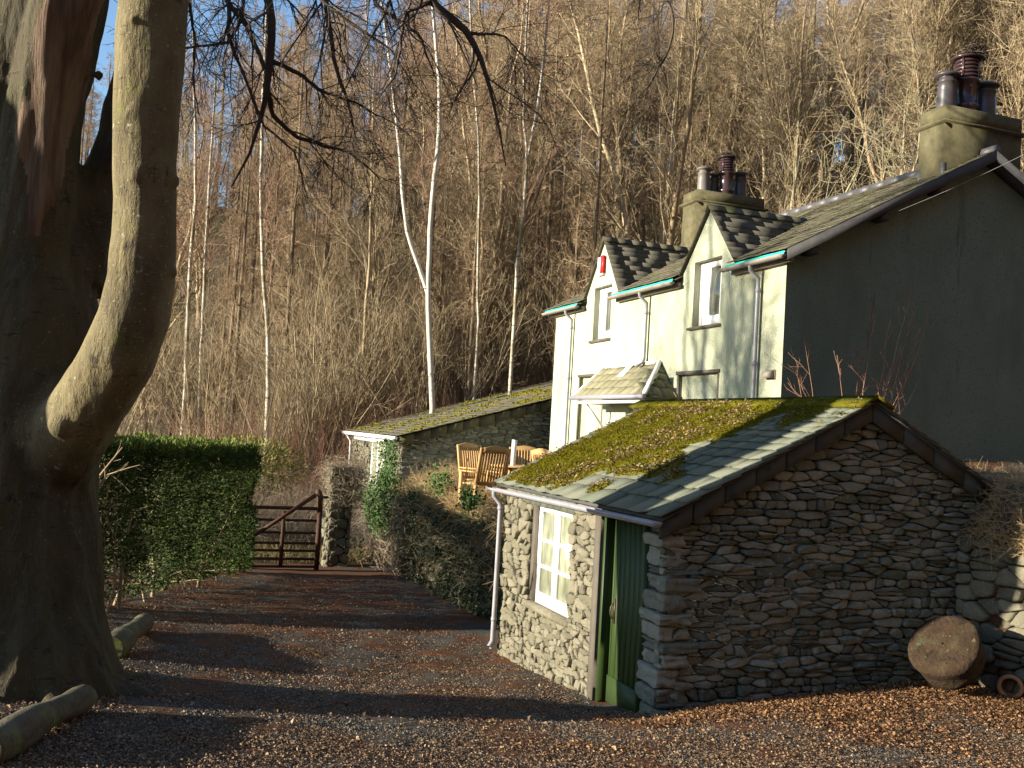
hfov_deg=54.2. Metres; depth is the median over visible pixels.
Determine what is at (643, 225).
larch sapling
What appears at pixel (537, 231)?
larch sapling
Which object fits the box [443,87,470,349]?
larch sapling
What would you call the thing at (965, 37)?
bare tree
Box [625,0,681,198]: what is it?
larch tree
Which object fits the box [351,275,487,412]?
hazel bush
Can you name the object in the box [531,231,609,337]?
hazel bush
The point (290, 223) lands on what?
larch sapling
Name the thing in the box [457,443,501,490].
garden chair
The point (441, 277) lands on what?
larch sapling
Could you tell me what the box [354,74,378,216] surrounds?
larch tree
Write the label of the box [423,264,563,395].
hazel bush
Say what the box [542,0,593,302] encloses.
larch sapling
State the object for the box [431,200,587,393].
hazel bush
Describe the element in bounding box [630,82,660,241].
larch sapling
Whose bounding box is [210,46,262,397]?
larch sapling
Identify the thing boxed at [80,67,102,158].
larch tree
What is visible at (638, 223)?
hazel bush
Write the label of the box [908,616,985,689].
tree stump
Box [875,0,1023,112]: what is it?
bare tree
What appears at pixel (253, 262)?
larch sapling
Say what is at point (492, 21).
larch tree
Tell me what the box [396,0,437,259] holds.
larch sapling
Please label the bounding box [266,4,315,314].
larch sapling
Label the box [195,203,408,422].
hazel bush
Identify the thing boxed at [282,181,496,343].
hazel bush
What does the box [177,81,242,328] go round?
bare tree
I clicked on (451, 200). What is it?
larch sapling
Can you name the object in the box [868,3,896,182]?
larch tree
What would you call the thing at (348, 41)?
larch tree
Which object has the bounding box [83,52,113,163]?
larch tree
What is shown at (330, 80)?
larch tree
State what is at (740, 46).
larch tree
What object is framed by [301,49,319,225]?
larch sapling
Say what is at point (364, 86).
birch tree
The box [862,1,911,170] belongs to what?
larch tree
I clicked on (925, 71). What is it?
bare tree
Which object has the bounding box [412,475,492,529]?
russet shrub
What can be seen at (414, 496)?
ivy
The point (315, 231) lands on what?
larch sapling
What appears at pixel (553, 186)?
larch sapling
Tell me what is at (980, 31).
bare tree
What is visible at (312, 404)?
hazel bush
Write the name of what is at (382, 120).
larch tree
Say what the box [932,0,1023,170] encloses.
bare tree
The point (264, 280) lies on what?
birch tree
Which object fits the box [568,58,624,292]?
larch sapling
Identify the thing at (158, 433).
wood undergrowth
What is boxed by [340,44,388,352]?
larch sapling
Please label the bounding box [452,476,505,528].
shrub
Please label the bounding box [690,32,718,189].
larch sapling
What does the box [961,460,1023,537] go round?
bank grass
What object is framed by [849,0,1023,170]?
bare tree
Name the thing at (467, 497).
ivy
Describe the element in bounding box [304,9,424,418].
bare tree
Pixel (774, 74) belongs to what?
bare tree
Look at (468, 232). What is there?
larch sapling
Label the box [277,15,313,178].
larch tree
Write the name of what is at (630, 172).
bare tree
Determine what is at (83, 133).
larch tree
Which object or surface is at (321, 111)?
larch tree
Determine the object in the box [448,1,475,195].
larch tree
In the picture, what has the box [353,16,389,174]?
larch tree
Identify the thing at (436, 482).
ivy
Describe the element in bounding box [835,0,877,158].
larch tree
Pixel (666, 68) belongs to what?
larch tree
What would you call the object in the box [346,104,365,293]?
larch sapling
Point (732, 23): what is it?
bare tree
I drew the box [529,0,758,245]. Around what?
bare tree
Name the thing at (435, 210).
larch sapling
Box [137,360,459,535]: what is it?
red brambles
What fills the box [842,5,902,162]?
larch tree
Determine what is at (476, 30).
larch tree
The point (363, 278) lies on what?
hazel bush
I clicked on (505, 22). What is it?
bare tree
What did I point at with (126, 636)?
log
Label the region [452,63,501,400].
larch sapling
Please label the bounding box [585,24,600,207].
larch tree
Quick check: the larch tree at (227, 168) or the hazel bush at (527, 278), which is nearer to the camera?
the hazel bush at (527, 278)
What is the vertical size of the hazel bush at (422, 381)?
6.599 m
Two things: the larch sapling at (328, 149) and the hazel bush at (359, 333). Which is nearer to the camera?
the hazel bush at (359, 333)
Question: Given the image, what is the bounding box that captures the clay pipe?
[997,674,1023,697]
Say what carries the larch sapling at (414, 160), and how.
on the ground at (354, 571)
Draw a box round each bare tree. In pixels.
[140,113,222,435]
[163,63,250,395]
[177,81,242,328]
[177,144,245,327]
[192,272,358,476]
[246,81,346,317]
[250,84,339,368]
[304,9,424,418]
[326,139,440,408]
[341,133,426,256]
[375,54,508,343]
[410,0,596,369]
[411,0,628,396]
[432,125,543,398]
[460,2,536,326]
[467,0,537,293]
[483,22,579,356]
[494,0,617,351]
[502,0,611,352]
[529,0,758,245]
[543,0,668,247]
[570,0,664,251]
[581,1,642,265]
[620,0,805,208]
[629,12,772,243]
[653,0,749,160]
[656,6,775,220]
[660,0,827,194]
[686,0,791,193]
[689,0,903,212]
[706,0,813,198]
[708,1,817,194]
[710,0,866,212]
[710,0,901,212]
[769,0,901,197]
[796,0,987,192]
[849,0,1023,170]
[855,0,1022,176]
[866,0,1019,181]
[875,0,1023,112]
[877,1,1015,177]
[890,0,1017,89]
[908,0,1021,113]
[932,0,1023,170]
[940,0,1023,114]
[973,0,1023,173]
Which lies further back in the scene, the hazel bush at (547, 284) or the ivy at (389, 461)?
the hazel bush at (547, 284)
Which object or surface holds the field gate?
on the ground at (354, 571)
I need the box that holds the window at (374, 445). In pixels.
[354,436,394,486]
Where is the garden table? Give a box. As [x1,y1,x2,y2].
[491,464,522,488]
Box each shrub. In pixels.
[189,432,313,509]
[354,470,408,541]
[379,454,494,551]
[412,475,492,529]
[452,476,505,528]
[766,290,936,424]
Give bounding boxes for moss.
[503,396,863,490]
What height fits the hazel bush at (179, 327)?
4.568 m
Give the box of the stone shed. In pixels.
[486,395,1000,713]
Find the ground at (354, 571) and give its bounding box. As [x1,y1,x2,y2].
[0,165,1023,767]
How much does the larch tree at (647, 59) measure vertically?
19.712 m
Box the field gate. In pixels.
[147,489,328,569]
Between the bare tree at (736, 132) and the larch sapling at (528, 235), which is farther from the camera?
the larch sapling at (528, 235)
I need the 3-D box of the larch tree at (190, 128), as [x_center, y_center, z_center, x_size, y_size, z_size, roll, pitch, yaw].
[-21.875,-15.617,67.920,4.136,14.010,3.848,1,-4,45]
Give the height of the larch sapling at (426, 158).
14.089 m
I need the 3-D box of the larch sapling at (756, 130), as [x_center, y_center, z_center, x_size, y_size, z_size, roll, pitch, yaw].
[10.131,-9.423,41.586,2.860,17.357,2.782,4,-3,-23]
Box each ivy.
[362,436,400,494]
[387,489,505,625]
[399,484,428,517]
[423,461,455,498]
[443,450,486,522]
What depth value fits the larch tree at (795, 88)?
61.26 m
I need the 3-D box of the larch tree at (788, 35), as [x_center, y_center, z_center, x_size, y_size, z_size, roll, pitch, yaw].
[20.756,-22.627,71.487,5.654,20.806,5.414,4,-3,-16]
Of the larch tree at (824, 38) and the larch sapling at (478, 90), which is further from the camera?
the larch tree at (824, 38)
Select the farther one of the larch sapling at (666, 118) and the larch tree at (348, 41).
the larch tree at (348, 41)
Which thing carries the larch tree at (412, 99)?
on the ground at (354, 571)
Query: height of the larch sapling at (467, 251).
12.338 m
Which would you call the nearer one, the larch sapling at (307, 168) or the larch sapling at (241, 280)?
the larch sapling at (241, 280)
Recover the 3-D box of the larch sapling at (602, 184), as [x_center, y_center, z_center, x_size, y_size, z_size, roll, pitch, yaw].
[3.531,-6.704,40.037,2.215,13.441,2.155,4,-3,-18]
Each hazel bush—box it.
[98,276,245,435]
[139,285,232,424]
[140,273,358,441]
[147,313,222,422]
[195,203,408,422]
[197,362,367,496]
[207,243,461,489]
[219,222,470,463]
[235,291,349,418]
[242,351,388,466]
[248,170,463,348]
[260,263,442,432]
[264,143,428,340]
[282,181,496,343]
[294,229,465,415]
[301,293,453,426]
[322,180,449,322]
[326,183,526,380]
[326,306,468,407]
[329,276,521,419]
[331,238,551,410]
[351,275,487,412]
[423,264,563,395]
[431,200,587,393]
[447,220,572,324]
[447,236,589,385]
[492,142,641,332]
[510,241,588,344]
[519,231,591,326]
[522,220,619,380]
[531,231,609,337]
[537,214,679,292]
[578,195,679,250]
[580,179,681,284]
[599,203,682,245]
[662,149,873,213]
[780,147,898,203]
[802,172,885,199]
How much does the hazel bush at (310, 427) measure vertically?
8.163 m
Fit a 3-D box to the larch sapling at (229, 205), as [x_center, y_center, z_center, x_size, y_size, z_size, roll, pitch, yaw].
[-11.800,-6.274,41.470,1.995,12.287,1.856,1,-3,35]
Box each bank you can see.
[299,330,552,463]
[962,460,1023,677]
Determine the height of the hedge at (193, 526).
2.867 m
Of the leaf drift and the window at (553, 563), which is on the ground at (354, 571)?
the leaf drift
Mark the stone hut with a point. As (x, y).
(522, 416)
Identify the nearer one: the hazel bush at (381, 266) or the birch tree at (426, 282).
the birch tree at (426, 282)
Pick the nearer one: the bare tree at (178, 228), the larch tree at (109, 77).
the bare tree at (178, 228)
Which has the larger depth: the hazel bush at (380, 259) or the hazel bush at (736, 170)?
the hazel bush at (380, 259)
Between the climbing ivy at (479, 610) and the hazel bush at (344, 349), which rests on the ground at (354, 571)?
the hazel bush at (344, 349)
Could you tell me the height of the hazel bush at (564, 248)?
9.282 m
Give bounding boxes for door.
[605,519,643,710]
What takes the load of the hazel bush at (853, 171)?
on the ground at (354, 571)
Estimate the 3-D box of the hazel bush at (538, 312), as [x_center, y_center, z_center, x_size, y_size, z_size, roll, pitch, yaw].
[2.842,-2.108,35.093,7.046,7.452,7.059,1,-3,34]
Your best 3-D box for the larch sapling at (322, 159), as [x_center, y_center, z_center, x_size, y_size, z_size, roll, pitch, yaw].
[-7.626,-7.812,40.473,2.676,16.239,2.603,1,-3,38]
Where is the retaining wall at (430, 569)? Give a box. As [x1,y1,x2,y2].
[409,493,505,616]
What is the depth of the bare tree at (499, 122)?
44.88 m
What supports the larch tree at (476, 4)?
on the ground at (354, 571)
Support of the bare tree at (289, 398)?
on the ground at (354, 571)
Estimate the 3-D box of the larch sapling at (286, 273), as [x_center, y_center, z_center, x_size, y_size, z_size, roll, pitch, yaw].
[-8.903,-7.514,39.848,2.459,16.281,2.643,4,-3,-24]
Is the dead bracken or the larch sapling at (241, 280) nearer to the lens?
the dead bracken
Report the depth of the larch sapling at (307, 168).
43.03 m
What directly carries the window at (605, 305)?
in the cottage
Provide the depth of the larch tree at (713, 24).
53.96 m
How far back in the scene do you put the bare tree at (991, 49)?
32.20 m
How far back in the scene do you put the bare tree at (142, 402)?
36.03 m
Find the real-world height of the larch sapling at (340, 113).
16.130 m
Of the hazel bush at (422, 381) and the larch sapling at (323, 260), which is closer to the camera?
the hazel bush at (422, 381)
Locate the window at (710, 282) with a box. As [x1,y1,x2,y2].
[698,258,721,325]
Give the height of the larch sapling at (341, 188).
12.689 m
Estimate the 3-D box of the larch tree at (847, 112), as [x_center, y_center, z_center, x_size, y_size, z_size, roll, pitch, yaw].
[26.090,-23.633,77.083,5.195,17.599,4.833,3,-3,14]
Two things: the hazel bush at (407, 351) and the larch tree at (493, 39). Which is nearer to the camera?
the hazel bush at (407, 351)
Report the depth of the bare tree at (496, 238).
35.50 m
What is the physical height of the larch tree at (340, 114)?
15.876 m
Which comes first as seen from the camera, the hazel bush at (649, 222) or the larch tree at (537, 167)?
the hazel bush at (649, 222)
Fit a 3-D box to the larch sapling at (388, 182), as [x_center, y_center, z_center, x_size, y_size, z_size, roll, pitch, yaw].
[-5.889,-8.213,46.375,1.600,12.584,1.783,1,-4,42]
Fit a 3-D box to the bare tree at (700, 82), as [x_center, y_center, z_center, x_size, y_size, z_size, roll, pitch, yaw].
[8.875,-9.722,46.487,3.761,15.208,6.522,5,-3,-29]
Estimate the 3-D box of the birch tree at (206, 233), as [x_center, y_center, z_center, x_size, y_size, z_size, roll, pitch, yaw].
[-10.939,-5.458,34.914,3.952,15.638,3.625,6,-4,-42]
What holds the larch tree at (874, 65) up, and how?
on the ground at (354, 571)
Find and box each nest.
[716,150,735,157]
[958,42,987,57]
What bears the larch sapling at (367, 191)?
on the ground at (354, 571)
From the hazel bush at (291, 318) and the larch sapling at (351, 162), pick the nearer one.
the hazel bush at (291, 318)
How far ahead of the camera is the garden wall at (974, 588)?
10.21 m
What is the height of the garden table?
0.736 m
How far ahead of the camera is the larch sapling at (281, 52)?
44.49 m
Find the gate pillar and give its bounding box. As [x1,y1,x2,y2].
[320,466,353,566]
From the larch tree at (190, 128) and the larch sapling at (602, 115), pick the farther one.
the larch tree at (190, 128)
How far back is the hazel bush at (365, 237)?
44.16 m
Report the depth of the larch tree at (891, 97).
89.15 m
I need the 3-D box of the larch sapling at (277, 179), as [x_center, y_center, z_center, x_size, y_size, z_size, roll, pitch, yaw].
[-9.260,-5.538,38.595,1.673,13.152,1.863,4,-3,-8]
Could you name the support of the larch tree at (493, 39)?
on the ground at (354, 571)
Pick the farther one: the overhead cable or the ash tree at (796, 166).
the ash tree at (796, 166)
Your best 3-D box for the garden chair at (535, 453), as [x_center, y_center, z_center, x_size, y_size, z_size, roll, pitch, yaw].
[0.766,1.690,17.496,0.744,1.102,0.632,5,-3,-38]
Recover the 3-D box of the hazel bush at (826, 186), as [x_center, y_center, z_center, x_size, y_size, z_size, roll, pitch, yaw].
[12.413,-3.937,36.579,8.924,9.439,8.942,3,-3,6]
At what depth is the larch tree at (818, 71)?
62.03 m
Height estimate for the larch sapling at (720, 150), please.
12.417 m
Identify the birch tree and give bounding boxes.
[176,0,246,461]
[176,32,267,430]
[216,0,342,513]
[316,0,417,336]
[339,0,500,413]
[414,0,535,399]
[473,0,615,393]
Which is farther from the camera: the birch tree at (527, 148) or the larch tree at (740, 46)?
the larch tree at (740, 46)
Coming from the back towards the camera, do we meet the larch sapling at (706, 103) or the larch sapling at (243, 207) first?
the larch sapling at (243, 207)
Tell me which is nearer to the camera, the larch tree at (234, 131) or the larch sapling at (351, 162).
the larch sapling at (351, 162)
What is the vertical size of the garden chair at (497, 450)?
1.102 m
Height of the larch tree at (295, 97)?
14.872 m
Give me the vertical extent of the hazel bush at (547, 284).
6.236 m
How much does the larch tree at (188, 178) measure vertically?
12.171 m
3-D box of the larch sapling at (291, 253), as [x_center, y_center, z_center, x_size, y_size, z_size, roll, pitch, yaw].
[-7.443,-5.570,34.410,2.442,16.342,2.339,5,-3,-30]
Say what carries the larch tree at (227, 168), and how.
on the ground at (354, 571)
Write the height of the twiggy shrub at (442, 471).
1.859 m
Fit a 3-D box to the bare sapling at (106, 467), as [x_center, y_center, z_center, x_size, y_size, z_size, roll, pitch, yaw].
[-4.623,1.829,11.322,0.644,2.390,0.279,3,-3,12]
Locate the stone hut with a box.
[341,380,552,555]
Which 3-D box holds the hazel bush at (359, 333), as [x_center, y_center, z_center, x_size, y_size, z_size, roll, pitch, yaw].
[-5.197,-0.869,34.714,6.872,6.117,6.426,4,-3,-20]
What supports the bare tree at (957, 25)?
on the ground at (354, 571)
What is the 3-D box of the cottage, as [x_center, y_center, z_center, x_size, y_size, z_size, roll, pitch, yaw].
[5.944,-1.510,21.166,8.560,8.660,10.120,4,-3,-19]
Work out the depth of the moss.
12.11 m
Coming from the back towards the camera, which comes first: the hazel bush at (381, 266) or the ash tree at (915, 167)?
the hazel bush at (381, 266)
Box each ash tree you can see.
[757,39,902,208]
[837,26,937,193]
[838,0,967,178]
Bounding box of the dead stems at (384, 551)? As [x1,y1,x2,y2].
[350,473,419,580]
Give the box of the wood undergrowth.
[98,198,633,512]
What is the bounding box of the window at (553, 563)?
[535,507,573,617]
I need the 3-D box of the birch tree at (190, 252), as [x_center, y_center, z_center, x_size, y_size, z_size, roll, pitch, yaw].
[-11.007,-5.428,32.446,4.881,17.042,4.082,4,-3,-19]
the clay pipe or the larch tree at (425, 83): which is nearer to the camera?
the clay pipe
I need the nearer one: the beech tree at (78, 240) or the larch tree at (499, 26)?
the beech tree at (78, 240)
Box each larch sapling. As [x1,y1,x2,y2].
[194,94,247,375]
[199,59,271,439]
[201,91,259,438]
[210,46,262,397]
[219,48,264,332]
[220,53,257,266]
[222,122,252,283]
[233,22,270,290]
[235,23,280,374]
[246,72,294,402]
[247,9,293,348]
[251,19,320,380]
[252,0,318,318]
[252,29,293,329]
[255,1,330,444]
[258,87,291,314]
[265,48,293,226]
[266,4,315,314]
[277,74,311,308]
[278,0,345,375]
[289,126,334,415]
[291,15,357,427]
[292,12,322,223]
[293,57,335,385]
[299,88,350,390]
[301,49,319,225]
[308,61,341,272]
[317,4,360,248]
[328,72,357,298]
[337,62,363,298]
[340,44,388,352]
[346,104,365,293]
[354,113,378,270]
[367,79,404,295]
[380,79,402,231]
[387,54,414,241]
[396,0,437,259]
[397,0,462,365]
[401,79,448,361]
[403,22,432,231]
[403,81,453,346]
[403,89,453,326]
[407,45,451,280]
[410,20,446,268]
[412,80,464,386]
[419,1,470,310]
[419,63,467,349]
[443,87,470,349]
[443,96,490,377]
[443,98,486,401]
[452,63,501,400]
[453,111,486,317]
[455,37,503,371]
[457,28,501,298]
[457,80,494,301]
[458,30,488,246]
[484,27,534,331]
[493,31,531,306]
[502,24,562,357]
[510,19,536,306]
[519,25,589,379]
[523,0,591,383]
[526,87,542,272]
[532,18,584,284]
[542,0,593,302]
[542,0,637,350]
[546,53,600,364]
[546,91,576,300]
[554,5,590,294]
[557,6,594,256]
[558,101,586,225]
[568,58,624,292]
[576,96,594,294]
[578,53,615,277]
[585,99,625,285]
[621,0,668,240]
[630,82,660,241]
[631,10,684,242]
[653,4,700,243]
[653,50,693,244]
[669,21,714,237]
[687,1,715,176]
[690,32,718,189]
[710,72,731,182]
[746,3,783,212]
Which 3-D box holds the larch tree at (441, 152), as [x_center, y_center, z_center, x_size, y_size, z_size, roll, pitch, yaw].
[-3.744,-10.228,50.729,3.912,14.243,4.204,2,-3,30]
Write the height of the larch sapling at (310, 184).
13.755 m
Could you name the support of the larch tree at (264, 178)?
on the ground at (354, 571)
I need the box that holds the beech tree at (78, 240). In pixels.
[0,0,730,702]
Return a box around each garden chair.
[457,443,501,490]
[457,446,510,507]
[508,446,538,469]
[531,448,550,460]
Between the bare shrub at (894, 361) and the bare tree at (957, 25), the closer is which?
the bare shrub at (894, 361)
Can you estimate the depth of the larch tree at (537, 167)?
52.88 m
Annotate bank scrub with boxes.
[957,454,1023,480]
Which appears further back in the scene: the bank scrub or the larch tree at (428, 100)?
the larch tree at (428, 100)
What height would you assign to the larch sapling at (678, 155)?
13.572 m
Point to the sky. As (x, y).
(107, 38)
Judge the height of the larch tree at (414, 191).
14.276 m
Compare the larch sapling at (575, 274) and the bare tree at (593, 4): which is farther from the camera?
the bare tree at (593, 4)
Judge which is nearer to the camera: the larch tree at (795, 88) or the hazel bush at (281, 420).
the hazel bush at (281, 420)
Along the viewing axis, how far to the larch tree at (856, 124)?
68.48 m
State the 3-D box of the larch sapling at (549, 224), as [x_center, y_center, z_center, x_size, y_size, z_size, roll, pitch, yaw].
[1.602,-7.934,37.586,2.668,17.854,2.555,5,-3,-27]
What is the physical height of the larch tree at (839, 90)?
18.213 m
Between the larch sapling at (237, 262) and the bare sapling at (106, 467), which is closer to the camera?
the bare sapling at (106, 467)
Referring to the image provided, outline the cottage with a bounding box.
[541,53,1023,462]
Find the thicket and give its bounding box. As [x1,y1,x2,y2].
[99,428,378,556]
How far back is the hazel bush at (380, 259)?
45.63 m
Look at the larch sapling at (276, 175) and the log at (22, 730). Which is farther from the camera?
the larch sapling at (276, 175)
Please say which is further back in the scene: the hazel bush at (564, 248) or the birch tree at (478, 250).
the hazel bush at (564, 248)
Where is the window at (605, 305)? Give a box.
[598,286,611,338]
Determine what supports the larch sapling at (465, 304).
on the ground at (354, 571)
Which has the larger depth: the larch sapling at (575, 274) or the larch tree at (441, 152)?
the larch tree at (441, 152)
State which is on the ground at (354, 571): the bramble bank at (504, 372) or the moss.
the bramble bank at (504, 372)
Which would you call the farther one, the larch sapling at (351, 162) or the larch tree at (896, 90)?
the larch tree at (896, 90)
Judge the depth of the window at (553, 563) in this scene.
12.27 m
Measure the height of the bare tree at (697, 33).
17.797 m
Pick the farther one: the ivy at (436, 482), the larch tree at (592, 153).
the larch tree at (592, 153)
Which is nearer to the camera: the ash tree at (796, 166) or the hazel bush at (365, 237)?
the ash tree at (796, 166)
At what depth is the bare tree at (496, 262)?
35.16 m
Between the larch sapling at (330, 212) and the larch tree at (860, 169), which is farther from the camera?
the larch tree at (860, 169)
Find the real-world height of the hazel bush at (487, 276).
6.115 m
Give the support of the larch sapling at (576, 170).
on the ground at (354, 571)
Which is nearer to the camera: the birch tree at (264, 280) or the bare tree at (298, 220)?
the birch tree at (264, 280)
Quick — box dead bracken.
[376,458,507,590]
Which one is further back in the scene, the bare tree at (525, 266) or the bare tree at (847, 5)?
the bare tree at (847, 5)
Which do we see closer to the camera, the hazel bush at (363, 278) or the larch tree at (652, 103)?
the hazel bush at (363, 278)
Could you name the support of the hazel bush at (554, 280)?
on the ground at (354, 571)
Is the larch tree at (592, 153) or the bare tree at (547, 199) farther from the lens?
the larch tree at (592, 153)
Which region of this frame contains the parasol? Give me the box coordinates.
[511,440,516,470]
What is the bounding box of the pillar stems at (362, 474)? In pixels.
[311,451,373,514]
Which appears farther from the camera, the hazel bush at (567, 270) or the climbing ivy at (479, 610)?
the hazel bush at (567, 270)
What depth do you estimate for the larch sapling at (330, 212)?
36.25 m
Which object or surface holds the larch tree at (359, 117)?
on the ground at (354, 571)
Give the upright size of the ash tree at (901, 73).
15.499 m
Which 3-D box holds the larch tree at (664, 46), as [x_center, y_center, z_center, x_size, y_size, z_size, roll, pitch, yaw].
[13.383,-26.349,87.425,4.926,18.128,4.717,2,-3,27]
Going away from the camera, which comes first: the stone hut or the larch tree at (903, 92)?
the stone hut
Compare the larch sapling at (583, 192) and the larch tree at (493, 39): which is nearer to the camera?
the larch sapling at (583, 192)
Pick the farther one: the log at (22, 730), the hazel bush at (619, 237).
the hazel bush at (619, 237)
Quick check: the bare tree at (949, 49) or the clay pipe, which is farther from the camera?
the bare tree at (949, 49)
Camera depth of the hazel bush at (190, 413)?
32.24 m
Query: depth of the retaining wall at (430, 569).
18.96 m
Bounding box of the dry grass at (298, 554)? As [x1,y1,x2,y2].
[105,528,382,564]
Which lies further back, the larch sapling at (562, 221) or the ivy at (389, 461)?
the larch sapling at (562, 221)
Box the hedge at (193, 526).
[98,429,262,613]
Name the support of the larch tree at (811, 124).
on the ground at (354, 571)
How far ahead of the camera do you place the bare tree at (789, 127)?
32.70 m
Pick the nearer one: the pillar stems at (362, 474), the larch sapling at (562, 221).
the pillar stems at (362, 474)
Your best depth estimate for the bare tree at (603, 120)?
50.81 m
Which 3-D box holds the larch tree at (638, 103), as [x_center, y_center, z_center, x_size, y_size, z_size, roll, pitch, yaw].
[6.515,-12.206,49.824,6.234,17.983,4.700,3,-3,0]
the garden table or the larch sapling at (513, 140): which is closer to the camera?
the garden table
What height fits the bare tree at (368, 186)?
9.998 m
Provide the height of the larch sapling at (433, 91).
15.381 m
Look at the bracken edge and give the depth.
10.37 m
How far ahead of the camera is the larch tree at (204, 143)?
97.68 m
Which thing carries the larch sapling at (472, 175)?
on the ground at (354, 571)
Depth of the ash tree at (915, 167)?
29.22 m
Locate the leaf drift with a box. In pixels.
[418,680,1023,767]
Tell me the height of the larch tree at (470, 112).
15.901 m
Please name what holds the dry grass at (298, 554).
on the ground at (354, 571)
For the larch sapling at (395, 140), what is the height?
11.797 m
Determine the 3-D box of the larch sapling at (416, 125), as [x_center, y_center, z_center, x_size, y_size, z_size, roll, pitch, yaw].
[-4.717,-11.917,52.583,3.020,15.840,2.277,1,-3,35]
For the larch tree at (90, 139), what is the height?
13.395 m
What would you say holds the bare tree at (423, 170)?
on the ground at (354, 571)
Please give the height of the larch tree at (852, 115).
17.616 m
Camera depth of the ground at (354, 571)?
10.92 m
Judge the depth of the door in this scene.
10.44 m
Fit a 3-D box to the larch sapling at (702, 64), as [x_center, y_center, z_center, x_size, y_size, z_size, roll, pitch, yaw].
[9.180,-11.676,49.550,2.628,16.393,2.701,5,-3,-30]
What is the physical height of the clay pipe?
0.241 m
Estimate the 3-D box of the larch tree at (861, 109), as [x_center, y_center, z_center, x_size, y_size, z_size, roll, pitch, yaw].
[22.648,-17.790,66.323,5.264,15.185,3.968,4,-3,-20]
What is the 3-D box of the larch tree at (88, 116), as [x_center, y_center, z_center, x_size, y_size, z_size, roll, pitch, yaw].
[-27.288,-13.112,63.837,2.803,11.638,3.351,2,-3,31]
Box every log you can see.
[0,684,96,762]
[111,613,153,657]
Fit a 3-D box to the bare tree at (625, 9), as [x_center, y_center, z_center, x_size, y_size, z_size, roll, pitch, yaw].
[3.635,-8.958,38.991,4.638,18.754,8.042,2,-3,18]
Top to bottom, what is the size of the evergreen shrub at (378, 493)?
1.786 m
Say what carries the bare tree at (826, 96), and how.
on the ground at (354, 571)
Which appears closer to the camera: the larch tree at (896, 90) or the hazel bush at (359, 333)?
the hazel bush at (359, 333)
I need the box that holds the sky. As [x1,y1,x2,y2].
[82,0,924,219]
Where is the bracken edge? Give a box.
[951,463,1023,570]
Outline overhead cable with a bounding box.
[889,154,1023,214]
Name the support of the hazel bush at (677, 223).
on the ground at (354, 571)
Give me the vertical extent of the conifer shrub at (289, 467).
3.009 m
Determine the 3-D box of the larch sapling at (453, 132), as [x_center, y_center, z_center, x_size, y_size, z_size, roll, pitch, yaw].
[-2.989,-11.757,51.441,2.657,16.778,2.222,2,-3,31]
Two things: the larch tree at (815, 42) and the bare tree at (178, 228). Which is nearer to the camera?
the bare tree at (178, 228)
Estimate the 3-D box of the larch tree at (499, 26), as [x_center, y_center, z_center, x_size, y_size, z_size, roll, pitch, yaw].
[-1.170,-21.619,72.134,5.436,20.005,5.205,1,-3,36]
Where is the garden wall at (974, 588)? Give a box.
[952,537,1023,698]
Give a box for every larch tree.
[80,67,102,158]
[80,87,101,164]
[81,63,104,164]
[82,89,100,164]
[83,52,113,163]
[174,100,199,315]
[177,53,217,237]
[192,93,214,203]
[199,17,237,208]
[209,47,251,250]
[219,123,233,207]
[224,54,278,292]
[243,76,280,272]
[248,21,322,324]
[263,40,304,242]
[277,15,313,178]
[308,4,390,284]
[308,49,333,219]
[309,12,363,276]
[315,13,349,220]
[340,82,360,209]
[348,60,366,206]
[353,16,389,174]
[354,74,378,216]
[356,0,452,289]
[376,74,397,193]
[378,0,431,315]
[384,46,442,326]
[386,3,432,256]
[402,0,435,211]
[407,19,459,228]
[408,49,466,314]
[441,9,491,278]
[443,0,504,244]
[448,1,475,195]
[449,0,502,206]
[450,0,513,122]
[452,7,539,308]
[466,10,503,204]
[486,0,521,168]
[518,8,573,281]
[557,0,624,265]
[573,0,690,240]
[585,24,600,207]
[587,3,668,227]
[595,0,680,225]
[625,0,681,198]
[636,1,678,145]
[636,10,661,167]
[647,0,717,230]
[653,0,681,191]
[697,0,733,152]
[716,0,782,201]
[770,0,870,213]
[771,8,835,211]
[774,0,829,193]
[781,0,821,206]
[782,0,846,198]
[783,0,825,135]
[815,0,844,128]
[815,0,886,194]
[818,0,926,190]
[818,7,845,173]
[821,1,870,185]
[822,0,879,185]
[823,10,882,180]
[825,0,910,192]
[831,4,880,189]
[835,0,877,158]
[836,0,897,189]
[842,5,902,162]
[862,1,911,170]
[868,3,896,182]
[877,9,907,148]
[880,6,909,172]
[891,1,915,167]
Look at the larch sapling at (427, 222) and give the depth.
39.26 m
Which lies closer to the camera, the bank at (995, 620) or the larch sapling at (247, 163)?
the bank at (995, 620)
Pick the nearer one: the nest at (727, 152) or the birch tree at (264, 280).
the nest at (727, 152)
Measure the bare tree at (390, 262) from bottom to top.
11.252 m
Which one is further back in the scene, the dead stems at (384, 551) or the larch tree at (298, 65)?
the larch tree at (298, 65)
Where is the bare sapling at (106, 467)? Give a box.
[99,440,140,491]
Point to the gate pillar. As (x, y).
(335, 529)
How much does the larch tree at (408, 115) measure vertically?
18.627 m
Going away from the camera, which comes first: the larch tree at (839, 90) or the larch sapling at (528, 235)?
the larch sapling at (528, 235)
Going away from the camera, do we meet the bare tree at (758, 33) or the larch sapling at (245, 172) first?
the bare tree at (758, 33)

